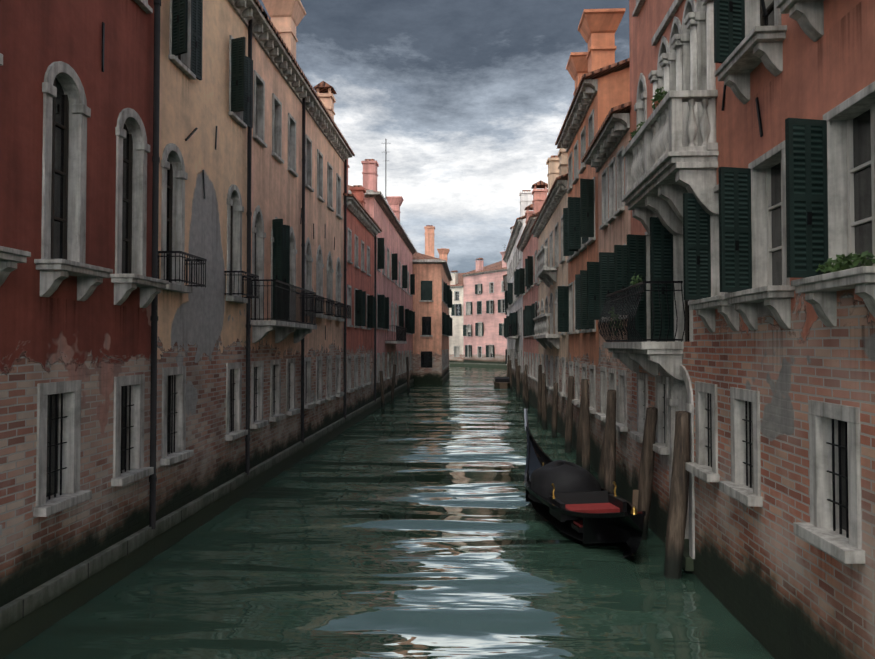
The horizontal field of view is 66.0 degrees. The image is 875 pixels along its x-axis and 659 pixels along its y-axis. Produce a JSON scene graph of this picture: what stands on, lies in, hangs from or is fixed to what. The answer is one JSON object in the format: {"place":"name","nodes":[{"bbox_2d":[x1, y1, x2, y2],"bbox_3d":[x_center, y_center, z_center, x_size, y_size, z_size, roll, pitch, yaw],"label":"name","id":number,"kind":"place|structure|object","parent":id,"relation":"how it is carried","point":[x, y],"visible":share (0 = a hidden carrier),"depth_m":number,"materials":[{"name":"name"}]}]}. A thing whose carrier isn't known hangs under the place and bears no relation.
{"place":"outdoors","nodes":[
{"label":"outdoors","id":0,"kind":"place"},
{"bbox_2d":[3,366,773,658],"bbox_3d":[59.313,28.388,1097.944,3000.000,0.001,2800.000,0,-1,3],"label":"canal water","id":1,"kind":"structure","parent":0,"point":[412,524],"depth_m":10.13,"materials":[{"name":"green liquid"}]},
{"bbox_2d":[0,0,168,658],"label":"building","id":2,"kind":"structure","parent":1,"relation":"on","point":[82,285],"depth_m":8.97,"materials":[{"name":"red paint"}]},
{"bbox_2d":[154,0,267,556],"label":"building","id":3,"kind":"structure","parent":1,"relation":"on","point":[205,295],"depth_m":13.16,"materials":[{"name":"beige paint"}]},
{"bbox_2d":[245,0,354,494],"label":"building","id":4,"kind":"structure","parent":1,"relation":"on","point":[302,152],"depth_m":19.66,"materials":[{"name":"beige paint"}]},
{"bbox_2d":[343,159,381,429],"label":"building","id":5,"kind":"structure","parent":1,"relation":"on","point":[364,229],"depth_m":30.87,"materials":[{"name":"red paint"}]},
{"bbox_2d":[379,371,384,408],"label":"pole","id":6,"kind":"object","parent":1,"relation":"on","point":[382,390],"visible":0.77,"depth_m":36.36,"materials":[{"name":"brown wood"}]},
{"bbox_2d":[348,139,417,409],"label":"building","id":7,"kind":"structure","parent":1,"relation":"on","point":[396,250],"depth_m":42.68,"materials":[{"name":"pink paint"}]},
{"bbox_2d":[391,364,395,402],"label":"pole","id":8,"kind":"object","parent":1,"relation":"in","point":[393,383],"visible":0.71,"depth_m":39.97,"materials":[{"name":"brown wood"}]},
{"bbox_2d":[406,357,409,391],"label":"pole","id":9,"kind":"object","parent":1,"relation":"on","point":[408,379],"visible":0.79,"depth_m":50.08,"materials":[{"name":"brown wood"}]},
{"bbox_2d":[412,225,452,384],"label":"building","id":10,"kind":"structure","parent":1,"relation":"on","point":[432,300],"depth_m":58.09,"materials":[{"name":"orange paint"}]},
{"bbox_2d":[449,270,463,365],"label":"cream building","id":11,"kind":"structure","parent":1,"relation":"on","point":[456,337],"depth_m":111.86,"materials":[{"name":"beige paint"}]},
{"bbox_2d":[461,247,506,367],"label":"pink building","id":12,"kind":"structure","parent":1,"relation":"on","point":[484,339],"depth_m":106.58,"materials":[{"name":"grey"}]},
{"bbox_2d":[493,377,509,388],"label":"moored boat","id":13,"kind":"object","parent":1,"relation":"on","point":[501,382],"visible":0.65,"depth_m":53.99,"materials":[{"name":"brown wood"}]},
{"bbox_2d":[503,274,506,373],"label":"salmon building","id":14,"kind":"structure","parent":1,"relation":"on","point":[505,279],"depth_m":69.16,"materials":[{"name":"pink paint"}]},
{"bbox_2d":[506,355,509,376],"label":"pole","id":15,"kind":"object","parent":1,"relation":"on","point":[507,374],"visible":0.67,"depth_m":59.66,"materials":[{"name":"brown wood"}]},
{"bbox_2d":[509,360,512,389],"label":"pole","id":16,"kind":"object","parent":1,"relation":"in","point":[510,374],"visible":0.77,"depth_m":51.54,"materials":[{"name":"brown wood"}]},
{"bbox_2d":[515,359,519,397],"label":"pole","id":17,"kind":"object","parent":1,"relation":"on","point":[517,379],"visible":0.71,"depth_m":43.68,"materials":[{"name":"brown wood"}]},
{"bbox_2d":[503,190,532,394],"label":"building","id":18,"kind":"structure","parent":1,"relation":"on","point":[513,319],"depth_m":52.07,"materials":[{"name":"paint"}]},
{"bbox_2d":[516,365,520,394],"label":"pole","id":19,"kind":"object","parent":1,"relation":"on","point":[519,367],"visible":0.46,"depth_m":46.39,"materials":[{"name":"brown wood"}]},
{"bbox_2d":[522,364,527,403],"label":"pole","id":20,"kind":"object","parent":1,"relation":"in","point":[526,368],"visible":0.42,"depth_m":39.55,"materials":[{"name":"brown wood"}]},
{"bbox_2d":[523,371,528,408],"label":"pole","id":21,"kind":"object","parent":1,"relation":"on","point":[526,391],"visible":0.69,"depth_m":36.43,"materials":[{"name":"brown wood"}]},
{"bbox_2d":[516,180,547,409],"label":"building","id":22,"kind":"structure","parent":1,"relation":"on","point":[527,245],"depth_m":38.21,"materials":[{"name":"paint"}]},
{"bbox_2d":[537,365,541,420],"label":"pole","id":23,"kind":"object","parent":1,"relation":"on","point":[539,413],"visible":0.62,"depth_m":30.69,"materials":[{"name":"brown wood"}]},
{"bbox_2d":[541,373,547,429],"bbox_3d":[4.426,3.344,27.643,0.318,3.110,0.221,0,-1,3],"label":"pole","id":24,"kind":"object","parent":1,"relation":"in","point":[543,403],"visible":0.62,"depth_m":27.57,"materials":[{"name":"brown wood"}]},
{"bbox_2d":[530,146,568,438],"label":"building","id":25,"kind":"structure","parent":1,"relation":"on","point":[546,230],"depth_m":27.40,"materials":[{"name":"paint"}]},
{"bbox_2d":[551,383,557,437],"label":"pole","id":26,"kind":"object","parent":1,"relation":"on","point":[554,412],"visible":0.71,"depth_m":24.94,"materials":[{"name":"brown wood"}]},
{"bbox_2d":[565,376,573,452],"bbox_3d":[4.255,3.135,21.734,0.250,3.260,0.445,-1,-1,28],"label":"mooring pole","id":27,"kind":"object","parent":1,"relation":"on","point":[568,427],"visible":0.79,"depth_m":21.69,"materials":[{"name":"brown wood"}]},
{"bbox_2d":[576,384,588,464],"bbox_3d":[4.156,3.133,19.455,0.490,3.160,0.254,-1,-2,41],"label":"mooring pole","id":28,"kind":"object","parent":1,"relation":"on","point":[579,451],"visible":0.23,"depth_m":19.37,"materials":[{"name":"brown wood"}]},
{"bbox_2d":[524,409,645,557],"bbox_3d":[2.616,2.881,13.475,1.510,2.033,6.024,0,-1,-9],"label":"gondola","id":29,"kind":"object","parent":1,"relation":"on","point":[578,502],"visible":0.98,"depth_m":12.68,"materials":[{"name":"black paint"}]},
{"bbox_2d":[581,379,589,471],"bbox_3d":[3.913,2.995,17.783,0.248,3.360,0.480,0,-1,18],"label":"mooring pole","id":30,"kind":"object","parent":1,"relation":"on","point":[585,425],"visible":0.67,"depth_m":17.77,"materials":[{"name":"brown wood"}]},
{"bbox_2d":[555,8,629,473],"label":"building","id":31,"kind":"structure","parent":1,"relation":"on","point":[600,76],"depth_m":19.03,"materials":[{"name":"paint"}]},
{"bbox_2d":[598,423,605,488],"bbox_3d":[3.925,3.100,15.801,0.558,3.060,0.256,-1,-1,24],"label":"mooring pole","id":32,"kind":"object","parent":1,"relation":"in","point":[601,474],"visible":0.17,"depth_m":15.71,"materials":[{"name":"brown wood"}]},
{"bbox_2d":[581,101,631,503],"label":"building","id":33,"kind":"structure","parent":1,"relation":"on","point":[605,149],"depth_m":15.54,"materials":[{"name":"stone"}]},
{"bbox_2d":[604,390,615,492],"bbox_3d":[3.652,2.939,14.210,0.265,3.310,0.519,0,-1,12],"label":"mooring pole","id":34,"kind":"object","parent":1,"relation":"on","point":[610,455],"visible":0.65,"depth_m":14.20,"materials":[{"name":"brown wood"}]},
{"bbox_2d":[637,407,657,539],"bbox_3d":[3.680,2.965,12.057,0.578,3.160,0.276,-1,-2,38],"label":"mooring pole","id":35,"kind":"object","parent":1,"relation":"on","point":[645,478],"visible":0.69,"depth_m":11.92,"materials":[{"name":"brown wood"}]},
{"bbox_2d":[664,411,689,578],"bbox_3d":[3.587,2.871,10.127,0.601,3.260,0.287,0,-1,-21],"label":"mooring pole","id":36,"kind":"object","parent":1,"relation":"on","point":[677,514],"visible":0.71,"depth_m":10.09,"materials":[{"name":"brown wood"}]},
{"bbox_2d":[598,0,874,658],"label":"building","id":37,"kind":"structure","parent":1,"relation":"on","point":[743,295],"depth_m":7.80,"materials":[{"name":"brick"}]},
{"bbox_2d":[258,0,629,272],"label":"sky","id":38,"kind":"structure","parent":0,"point":[470,101],"materials":[{"name":"grey"}]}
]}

